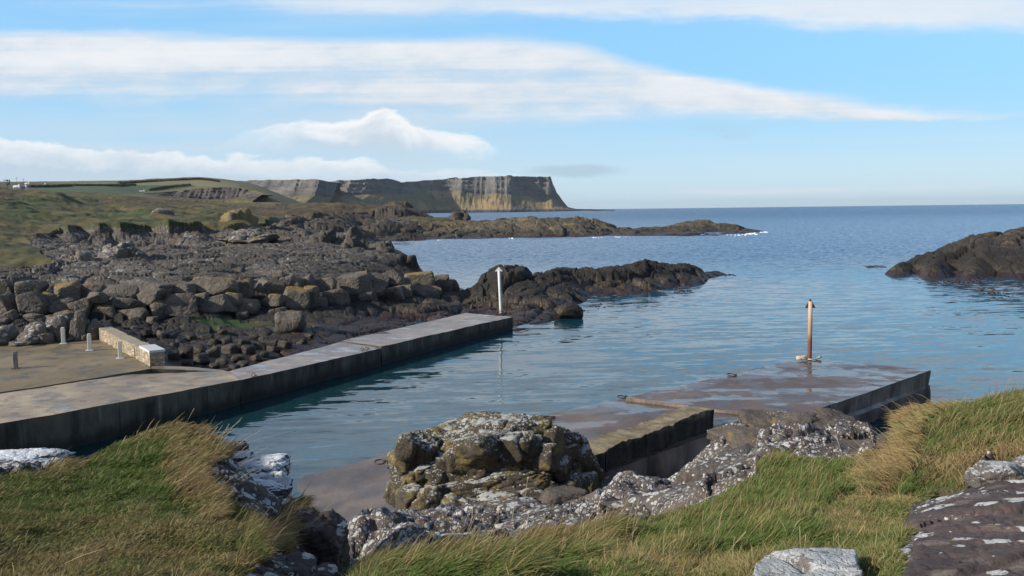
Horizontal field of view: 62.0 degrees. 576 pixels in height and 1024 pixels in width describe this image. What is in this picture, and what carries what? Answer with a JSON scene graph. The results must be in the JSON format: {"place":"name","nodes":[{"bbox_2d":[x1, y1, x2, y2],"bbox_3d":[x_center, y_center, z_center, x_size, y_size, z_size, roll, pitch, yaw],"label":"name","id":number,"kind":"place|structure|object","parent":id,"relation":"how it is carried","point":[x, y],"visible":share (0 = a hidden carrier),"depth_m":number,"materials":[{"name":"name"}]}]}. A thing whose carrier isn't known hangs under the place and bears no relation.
{"place":"outdoors","nodes":[
{"label":"outdoors","id":0,"kind":"place"},
{"bbox_2d":[0,339,150,392],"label":"forecourt","id":1,"kind":"structure","parent":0,"point":[52,364],"depth_m":37.07,"materials":[{"name":"concrete"}]},
{"bbox_2d":[11,351,20,368],"bbox_3d":[-21.165,3.082,36.319,0.340,0.766,0.300,-3,6,-20],"label":"bollard","id":2,"kind":"object","parent":1,"relation":"on","point":[15,359],"visible":1,"depth_m":36.25,"materials":[{"name":"metal"}]},
{"bbox_2d":[7,321,54,345],"bbox_3d":[-24.193,2.400,42.773,2.020,1.384,1.584,-6,7,-43],"label":"boulder","id":3,"kind":"object","parent":1,"relation":"on","point":[35,332],"visible":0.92,"depth_m":42.56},
{"bbox_2d":[45,315,69,341],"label":"boulder","id":4,"kind":"object","parent":1,"relation":"on","point":[55,324],"visible":0.5,"depth_m":43.40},
{"bbox_2d":[65,310,86,341],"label":"boulder","id":5,"kind":"object","parent":1,"relation":"on","point":[78,327],"visible":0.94,"depth_m":43.66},
{"bbox_2d":[99,326,164,367],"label":"stone wall","id":6,"kind":"structure","parent":1,"relation":"on","point":[148,355],"depth_m":39.18,"materials":[{"name":"concrete"}]},
{"bbox_2d":[0,177,299,203],"bbox_3d":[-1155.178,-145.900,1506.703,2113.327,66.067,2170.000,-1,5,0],"label":"farmland","id":7,"kind":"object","parent":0,"point":[277,198],"visible":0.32,"depth_m":946.13,"materials":[{"name":"plant"}]},
{"bbox_2d":[28,184,72,187],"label":"hedge","id":8,"kind":"object","parent":7,"relation":"on","point":[48,186],"visible":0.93,"depth_m":761.26,"materials":[{"name":"green plant"}]},
{"bbox_2d":[72,183,136,186],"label":"hedge","id":9,"kind":"object","parent":7,"relation":"on","point":[111,185],"visible":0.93,"depth_m":907.65,"materials":[{"name":"green plant"}]},
{"bbox_2d":[117,178,184,183],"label":"hedge","id":10,"kind":"object","parent":7,"relation":"on","point":[135,181],"visible":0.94,"depth_m":1040.32,"materials":[{"name":"green plant"}]},
{"bbox_2d":[149,183,190,190],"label":"hedge","id":11,"kind":"object","parent":7,"relation":"on","point":[167,186],"visible":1,"depth_m":954.01,"materials":[{"name":"green plant"}]},
{"bbox_2d":[143,187,273,201],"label":"cliff","id":12,"kind":"structure","parent":0,"point":[226,194],"depth_m":819.54,"materials":[{"name":"stone"}]},
{"bbox_2d":[0,187,509,370],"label":"rocky shore","id":13,"kind":"structure","parent":0,"point":[45,235],"depth_m":91.96,"materials":[{"name":"stone"}]},
{"bbox_2d":[0,279,14,294],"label":"boulder","id":14,"kind":"object","parent":13,"relation":"on","point":[6,286],"visible":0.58,"depth_m":53.70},
{"bbox_2d":[0,293,17,313],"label":"boulder","id":15,"kind":"object","parent":13,"relation":"on","point":[7,302],"visible":0.83,"depth_m":52.08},
{"bbox_2d":[0,309,18,322],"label":"boulder","id":16,"kind":"object","parent":13,"relation":"on","point":[12,315],"visible":0.91,"depth_m":51.17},
{"bbox_2d":[0,324,19,345],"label":"boulder","id":17,"kind":"object","parent":13,"relation":"on","point":[8,333],"visible":0.89,"depth_m":42.55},
{"bbox_2d":[14,280,48,295],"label":"boulder","id":18,"kind":"object","parent":13,"relation":"on","point":[26,286],"visible":0.56,"depth_m":53.94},
{"bbox_2d":[15,292,48,314],"bbox_3d":[-29.615,0.953,52.627,1.940,1.487,1.680,-3,6,-24],"label":"boulder","id":19,"kind":"object","parent":13,"relation":"on","point":[33,302],"visible":0.89,"depth_m":52.02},
{"bbox_2d":[23,313,44,321],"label":"boulder","id":20,"kind":"object","parent":13,"relation":"on","point":[29,317],"visible":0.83,"depth_m":51.34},
{"bbox_2d":[42,292,57,302],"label":"boulder","id":21,"kind":"object","parent":13,"relation":"on","point":[49,297],"visible":0.77,"depth_m":53.08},
{"bbox_2d":[47,298,75,314],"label":"boulder","id":22,"kind":"object","parent":13,"relation":"on","point":[58,304],"visible":0.53,"depth_m":52.92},
{"bbox_2d":[53,310,74,320],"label":"boulder","id":23,"kind":"object","parent":13,"relation":"on","point":[69,314],"visible":0.45,"depth_m":52.28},
{"bbox_2d":[51,281,81,300],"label":"boulder","id":24,"kind":"object","parent":13,"relation":"on","point":[71,289],"visible":0.76,"depth_m":54.52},
{"bbox_2d":[67,297,92,318],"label":"boulder","id":25,"kind":"object","parent":13,"relation":"on","point":[84,305],"visible":0.48,"depth_m":53.21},
{"bbox_2d":[68,251,94,262],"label":"rock outcrop","id":26,"kind":"object","parent":13,"relation":"on","point":[80,256],"visible":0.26,"depth_m":76.43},
{"bbox_2d":[81,283,105,297],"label":"boulder","id":27,"kind":"object","parent":13,"relation":"on","point":[86,289],"visible":0.56,"depth_m":55.30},
{"bbox_2d":[85,318,103,339],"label":"boulder","id":28,"kind":"object","parent":13,"relation":"on","point":[93,327],"visible":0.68,"depth_m":44.05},
{"bbox_2d":[85,292,108,302],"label":"boulder","id":29,"kind":"object","parent":13,"relation":"on","point":[98,297],"visible":1,"depth_m":53.43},
{"bbox_2d":[91,302,114,317],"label":"boulder","id":30,"kind":"object","parent":13,"relation":"on","point":[108,310],"visible":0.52,"depth_m":53.73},
{"bbox_2d":[102,282,137,298],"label":"boulder","id":31,"kind":"object","parent":13,"relation":"on","point":[124,290],"visible":0.69,"depth_m":55.59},
{"bbox_2d":[97,240,144,258],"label":"rock outcrop","id":32,"kind":"object","parent":13,"relation":"on","point":[127,249],"visible":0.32,"depth_m":80.90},
{"bbox_2d":[110,297,141,308],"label":"boulder","id":33,"kind":"object","parent":13,"relation":"on","point":[125,303],"visible":0.99,"depth_m":54.03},
{"bbox_2d":[117,306,149,319],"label":"boulder","id":34,"kind":"object","parent":13,"relation":"on","point":[139,311],"visible":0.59,"depth_m":53.92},
{"bbox_2d":[129,277,172,294],"bbox_3d":[-23.969,-0.086,56.701,2.542,1.276,2.073,-1,5,0],"label":"boulder","id":35,"kind":"object","parent":13,"relation":"on","point":[142,284],"visible":0.66,"depth_m":56.10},
{"bbox_2d":[136,288,165,306],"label":"boulder","id":36,"kind":"object","parent":13,"relation":"on","point":[148,297],"visible":0.9,"depth_m":54.66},
{"bbox_2d":[149,299,171,319],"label":"boulder","id":37,"kind":"object","parent":13,"relation":"on","point":[157,307],"visible":0.64,"depth_m":54.64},
{"bbox_2d":[151,208,173,215],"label":"boulder","id":38,"kind":"object","parent":13,"relation":"on","point":[164,211],"visible":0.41,"depth_m":183.91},
{"bbox_2d":[167,350,179,359],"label":"rubble stone","id":39,"kind":"object","parent":13,"relation":"on","point":[173,354],"visible":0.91,"depth_m":43.38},
{"bbox_2d":[161,293,197,316],"bbox_3d":[-21.868,1.188,56.002,2.353,1.863,2.325,-3,6,-21],"label":"boulder","id":40,"kind":"object","parent":13,"relation":"on","point":[179,304],"visible":0.77,"depth_m":55.12,"materials":[{"name":"stone"}]},
{"bbox_2d":[170,281,196,293],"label":"boulder","id":41,"kind":"object","parent":13,"relation":"on","point":[183,287],"visible":0.64,"depth_m":57.39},
{"bbox_2d":[178,345,193,358],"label":"rubble stone","id":42,"kind":"object","parent":13,"relation":"on","point":[185,351],"visible":0.88,"depth_m":44.17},
{"bbox_2d":[193,344,206,353],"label":"rubble stone","id":43,"kind":"object","parent":13,"relation":"on","point":[199,348],"visible":0.79,"depth_m":45.41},
{"bbox_2d":[193,352,209,364],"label":"rubble stone","id":44,"kind":"object","parent":13,"relation":"on","point":[202,358],"visible":0.91,"depth_m":43.00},
{"bbox_2d":[195,292,208,303],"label":"boulder","id":45,"kind":"object","parent":13,"relation":"on","point":[200,297],"visible":0.62,"depth_m":56.54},
{"bbox_2d":[206,345,219,357],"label":"rubble stone","id":46,"kind":"object","parent":13,"relation":"on","point":[214,351],"visible":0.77,"depth_m":44.70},
{"bbox_2d":[190,276,238,296],"bbox_3d":[-20.484,-0.132,59.152,3.412,1.437,2.304,1,5,17],"label":"boulder","id":47,"kind":"object","parent":13,"relation":"on","point":[212,286],"visible":0.72,"depth_m":58.27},
{"bbox_2d":[197,294,238,315],"bbox_3d":[-19.846,1.310,57.518,2.841,1.901,2.411,-2,5,-10],"label":"boulder","id":48,"kind":"object","parent":13,"relation":"on","point":[222,303],"visible":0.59,"depth_m":56.65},
{"bbox_2d":[225,292,242,305],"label":"boulder","id":49,"kind":"object","parent":48,"relation":"on","point":[235,299],"visible":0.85,"depth_m":57.52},
{"bbox_2d":[221,343,240,353],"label":"rubble stone","id":50,"kind":"object","parent":13,"relation":"on","point":[230,348],"visible":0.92,"depth_m":46.31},
{"bbox_2d":[231,354,244,362],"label":"rubble stone","id":51,"kind":"object","parent":13,"relation":"on","point":[235,358],"visible":0.68,"depth_m":44.00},
{"bbox_2d":[220,208,258,225],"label":"rock","id":52,"kind":"object","parent":13,"relation":"on","point":[245,214],"visible":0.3,"depth_m":146.07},
{"bbox_2d":[236,310,248,319],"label":"boulder","id":53,"kind":"object","parent":13,"relation":"on","point":[242,314],"visible":1,"depth_m":56.95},
{"bbox_2d":[237,278,254,297],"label":"boulder","id":54,"kind":"object","parent":13,"relation":"on","point":[246,288],"visible":0.56,"depth_m":59.60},
{"bbox_2d":[215,228,279,243],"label":"rock outcrop","id":55,"kind":"object","parent":13,"relation":"on","point":[246,236],"visible":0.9,"depth_m":113.06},
{"bbox_2d":[239,345,256,354],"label":"rubble stone","id":56,"kind":"object","parent":13,"relation":"on","point":[248,349],"visible":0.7,"depth_m":46.32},
{"bbox_2d":[237,298,260,314],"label":"boulder","id":57,"kind":"object","parent":13,"relation":"on","point":[252,306],"visible":0.81,"depth_m":57.86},
{"bbox_2d":[255,277,285,294],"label":"boulder","id":58,"kind":"object","parent":13,"relation":"on","point":[267,285],"visible":0.81,"depth_m":60.58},
{"bbox_2d":[261,293,287,307],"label":"boulder","id":59,"kind":"object","parent":13,"relation":"on","point":[272,300],"visible":0.9,"depth_m":59.33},
{"bbox_2d":[278,340,292,348],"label":"rubble stone","id":60,"kind":"object","parent":13,"relation":"on","point":[284,344],"visible":1,"depth_m":48.37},
{"bbox_2d":[278,273,294,286],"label":"boulder","id":61,"kind":"object","parent":13,"relation":"on","point":[287,279],"visible":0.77,"depth_m":61.58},
{"bbox_2d":[272,218,304,228],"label":"sea crag","id":62,"kind":"structure","parent":13,"relation":"on","point":[291,222],"depth_m":158.05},
{"bbox_2d":[274,310,306,332],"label":"boulder","id":63,"kind":"object","parent":13,"relation":"on","point":[287,321],"visible":0.9,"depth_m":53.03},
{"bbox_2d":[283,286,309,309],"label":"boulder","id":64,"kind":"object","parent":13,"relation":"on","point":[298,298],"visible":0.81,"depth_m":59.94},
{"bbox_2d":[292,277,304,287],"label":"boulder","id":65,"kind":"object","parent":13,"relation":"on","point":[299,282],"visible":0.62,"depth_m":61.94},
{"bbox_2d":[303,274,316,285],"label":"boulder","id":66,"kind":"object","parent":13,"relation":"on","point":[310,279],"visible":0.57,"depth_m":62.92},
{"bbox_2d":[304,285,319,302],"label":"boulder","id":67,"kind":"object","parent":13,"relation":"on","point":[314,291],"visible":0.6,"depth_m":61.14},
{"bbox_2d":[309,296,327,308],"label":"boulder","id":68,"kind":"object","parent":13,"relation":"on","point":[321,301],"visible":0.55,"depth_m":61.41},
{"bbox_2d":[309,230,336,242],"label":"sea crag","id":69,"kind":"structure","parent":13,"relation":"on","point":[328,236],"depth_m":112.91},
{"bbox_2d":[316,277,336,291],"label":"boulder","id":70,"kind":"object","parent":13,"relation":"on","point":[326,284],"visible":0.69,"depth_m":63.48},
{"bbox_2d":[322,288,350,304],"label":"boulder","id":71,"kind":"object","parent":13,"relation":"on","point":[339,296],"visible":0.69,"depth_m":62.33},
{"bbox_2d":[340,225,366,248],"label":"sea crag","id":72,"kind":"structure","parent":13,"relation":"on","point":[354,237],"depth_m":109.81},
{"bbox_2d":[336,272,371,293],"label":"boulder","id":73,"kind":"object","parent":13,"relation":"on","point":[356,283],"visible":0.91,"depth_m":65.47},
{"bbox_2d":[358,288,377,301],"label":"boulder","id":74,"kind":"object","parent":13,"relation":"on","point":[369,293],"visible":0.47,"depth_m":65.53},
{"bbox_2d":[371,285,385,296],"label":"boulder","id":75,"kind":"object","parent":13,"relation":"on","point":[380,290],"visible":0.66,"depth_m":66.64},
{"bbox_2d":[371,273,390,286],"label":"boulder","id":76,"kind":"object","parent":13,"relation":"on","point":[381,279],"visible":0.61,"depth_m":68.46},
{"bbox_2d":[376,240,394,252],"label":"sea crag","id":77,"kind":"structure","parent":13,"relation":"on","point":[385,247],"depth_m":106.92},
{"bbox_2d":[383,285,404,301],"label":"boulder","id":78,"kind":"object","parent":13,"relation":"on","point":[395,293],"visible":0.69,"depth_m":67.47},
{"bbox_2d":[382,269,405,286],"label":"boulder","id":79,"kind":"object","parent":13,"relation":"on","point":[397,278],"visible":0.64,"depth_m":69.02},
{"bbox_2d":[396,254,422,271],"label":"sea crag","id":80,"kind":"structure","parent":13,"relation":"on","point":[410,261],"depth_m":101.32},
{"bbox_2d":[404,271,434,286],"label":"boulder","id":81,"kind":"object","parent":13,"relation":"on","point":[425,278],"visible":0.67,"depth_m":71.51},
{"bbox_2d":[412,285,439,298],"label":"boulder","id":82,"kind":"object","parent":13,"relation":"on","point":[424,291],"visible":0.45,"depth_m":70.20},
{"bbox_2d":[241,179,341,202],"bbox_3d":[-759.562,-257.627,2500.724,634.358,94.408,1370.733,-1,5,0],"label":"cliffs","id":83,"kind":"structure","parent":0,"point":[311,191],"depth_m":2005.22,"materials":[{"name":"stone"}]},
{"bbox_2d":[329,177,456,212],"bbox_3d":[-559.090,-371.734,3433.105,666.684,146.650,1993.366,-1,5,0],"label":"bay cliffs","id":84,"kind":"structure","parent":0,"point":[430,196],"depth_m":2995.35,"materials":[{"name":"stone"}]},
{"bbox_2d":[0,421,1013,575],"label":"bank","id":85,"kind":"structure","parent":0,"point":[378,524],"depth_m":11.89,"materials":[{"name":"stone"}]},
{"bbox_2d":[0,448,75,466],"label":"pale rock","id":86,"kind":"object","parent":85,"relation":"on","point":[41,455],"visible":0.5,"depth_m":8.81,"materials":[{"name":"stone"}]},
{"bbox_2d":[0,414,371,575],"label":"grass","id":87,"kind":"structure","parent":85,"relation":"on","point":[181,454],"depth_m":5.26,"materials":[{"name":"plant"}]},
{"bbox_2d":[227,440,248,451],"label":"grey rock","id":88,"kind":"object","parent":85,"relation":"on","point":[241,446],"visible":0.22,"depth_m":9.94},
{"bbox_2d":[190,409,295,484],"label":"grass stalks","id":89,"kind":"object","parent":85,"relation":"on","point":[240,444],"depth_m":8.22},
{"bbox_2d":[230,450,292,504],"bbox_3d":[-2.539,1.924,8.358,0.792,0.411,2.098,-2,5,-13],"label":"pale rock","id":90,"kind":"object","parent":85,"relation":"on","point":[277,480],"visible":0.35,"depth_m":8.43,"materials":[{"name":"stone"}]},
{"bbox_2d":[271,552,338,575],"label":"lichened rock","id":91,"kind":"object","parent":85,"relation":"on","point":[304,563],"visible":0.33,"depth_m":5.08,"materials":[{"name":"stone"}]},
{"bbox_2d":[269,507,349,575],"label":"dark rock","id":92,"kind":"object","parent":85,"relation":"on","point":[325,534],"visible":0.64,"depth_m":6.72,"materials":[{"name":"stone"}]},
{"bbox_2d":[339,504,549,566],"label":"lichened slope","id":93,"kind":"structure","parent":85,"relation":"on","point":[534,520],"depth_m":13.03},
{"bbox_2d":[59,429,913,575],"bbox_3d":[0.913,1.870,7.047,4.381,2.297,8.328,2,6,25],"label":"grass","id":94,"kind":"structure","parent":85,"relation":"on","point":[785,480],"depth_m":5.39,"materials":[{"name":"plant"}]},
{"bbox_2d":[383,411,604,510],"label":"rock crag","id":95,"kind":"structure","parent":85,"relation":"on","point":[469,457],"depth_m":17.97,"materials":[{"name":"stone"}]},
{"bbox_2d":[458,497,542,512],"bbox_3d":[-0.593,4.319,16.393,2.483,0.591,1.502,-1,5,0],"label":"gravelly ledge","id":96,"kind":"object","parent":85,"relation":"on","point":[506,504],"visible":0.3,"depth_m":16.44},
{"bbox_2d":[501,442,749,536],"bbox_3d":[2.385,3.901,14.456,5.178,4.266,10.178,-1,5,0],"label":"rock shelf","id":97,"kind":"object","parent":85,"relation":"on","point":[653,493],"visible":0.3,"depth_m":15.61,"materials":[{"name":"stone"}]},
{"bbox_2d":[538,485,588,504],"bbox_3d":[1.042,4.165,16.907,1.058,0.413,0.764,-2,5,-14],"label":"rock","id":98,"kind":"object","parent":97,"relation":"on","point":[559,495],"visible":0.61,"depth_m":16.65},
{"bbox_2d":[706,407,856,448],"bbox_3d":[5.914,3.372,19.313,2.885,1.064,3.714,4,7,43],"label":"rock shelf","id":99,"kind":"object","parent":85,"relation":"on","point":[755,421],"visible":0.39,"depth_m":19.43,"materials":[{"name":"stone"}]},
{"bbox_2d":[717,432,886,485],"bbox_3d":[5.419,3.675,15.540,3.876,4.425,12.632,2,6,23],"label":"smooth shelf","id":100,"kind":"object","parent":85,"relation":"on","point":[744,450],"visible":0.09,"depth_m":12.14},
{"bbox_2d":[753,547,863,575],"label":"pale slab","id":101,"kind":"structure","parent":85,"relation":"on","point":[815,561],"depth_m":3.92,"materials":[{"name":"stone"}]},
{"bbox_2d":[823,379,1023,575],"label":"grass","id":102,"kind":"structure","parent":85,"relation":"on","point":[939,426],"depth_m":8.87,"materials":[{"name":"plant"}]},
{"bbox_2d":[901,480,1023,575],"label":"brown slab","id":103,"kind":"structure","parent":85,"relation":"on","point":[997,549],"depth_m":4.46,"materials":[{"name":"stone"}]},
{"bbox_2d":[963,455,1023,486],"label":"grey rock","id":104,"kind":"object","parent":103,"relation":"on","point":[980,473],"visible":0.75,"depth_m":6.68,"materials":[{"name":"stone"}]},
{"bbox_2d":[0,0,1023,208],"label":"sky","id":105,"kind":"structure","parent":0,"point":[624,104],"materials":[{"name":"blue"}]},
{"bbox_2d":[436,175,614,212],"bbox_3d":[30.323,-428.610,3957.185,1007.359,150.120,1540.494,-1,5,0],"label":"headland","id":106,"kind":"structure","parent":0,"point":[508,193],"depth_m":3422.22,"materials":[{"name":"stone"}]},
{"bbox_2d":[68,204,1023,500],"bbox_3d":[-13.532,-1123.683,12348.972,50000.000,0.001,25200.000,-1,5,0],"label":"sea","id":107,"kind":"structure","parent":0,"point":[962,340],"depth_m":55.81,"materials":[{"name":"liquid"}]},
{"bbox_2d":[0,313,512,449],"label":"harbour pier","id":108,"kind":"structure","parent":107,"relation":"in","point":[69,416],"depth_m":34.12,"materials":[{"name":"concrete"}]},
{"bbox_2d":[151,366,223,373],"bbox_3d":[-14.124,4.310,37.274,3.004,1.951,0.688,-2,6,-18],"label":"quay corner","id":109,"kind":"object","parent":108,"relation":"attached to","point":[166,369],"visible":0.2,"depth_m":36.89,"materials":[{"name":"concrete"}]},
{"bbox_2d":[496,267,502,314],"bbox_3d":[-0.872,0.206,59.484,0.534,3.359,0.358,2,6,29],"label":"marker pole","id":110,"kind":"object","parent":108,"relation":"on","point":[498,269],"visible":1,"depth_m":59.37,"materials":[{"name":"metal"}]},
{"bbox_2d":[402,258,725,326],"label":"rock reef","id":111,"kind":"object","parent":107,"relation":"in","point":[527,296],"visible":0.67,"depth_m":75.53},
{"bbox_2d":[402,284,412,296],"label":"boulder","id":112,"kind":"object","parent":111,"relation":"on","point":[408,290],"visible":0.59,"depth_m":68.64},
{"bbox_2d":[436,278,452,291],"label":"boulder","id":113,"kind":"object","parent":111,"relation":"on","point":[445,285],"visible":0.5,"depth_m":73.62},
{"bbox_2d":[554,302,582,318],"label":"boulder","id":114,"kind":"object","parent":111,"relation":"on","point":[570,310],"visible":0.76,"depth_m":62.35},
{"bbox_2d":[374,216,762,241],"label":"rock spit","id":115,"kind":"structure","parent":107,"relation":"in","point":[536,227],"depth_m":260.16,"materials":[{"name":"stone"}]},
{"bbox_2d":[446,209,470,220],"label":"rock pinnacle","id":116,"kind":"object","parent":115,"relation":"on","point":[462,214],"visible":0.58,"depth_m":288.12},
{"bbox_2d":[297,359,930,522],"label":"landing pier","id":117,"kind":"structure","parent":107,"relation":"in","point":[661,434],"depth_m":28.67,"materials":[{"name":"concrete"}]},
{"bbox_2d":[805,299,814,358],"bbox_3d":[13.139,1.858,37.636,0.407,2.796,0.355,3,6,35],"label":"marker pole","id":118,"kind":"object","parent":117,"relation":"on","point":[810,306],"visible":0.8,"depth_m":37.54,"materials":[{"name":"metal"}]},
{"bbox_2d":[885,227,1023,279],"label":"rock islet","id":119,"kind":"object","parent":107,"relation":"in","point":[990,254],"visible":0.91,"depth_m":98.53,"materials":[{"name":"stone"}]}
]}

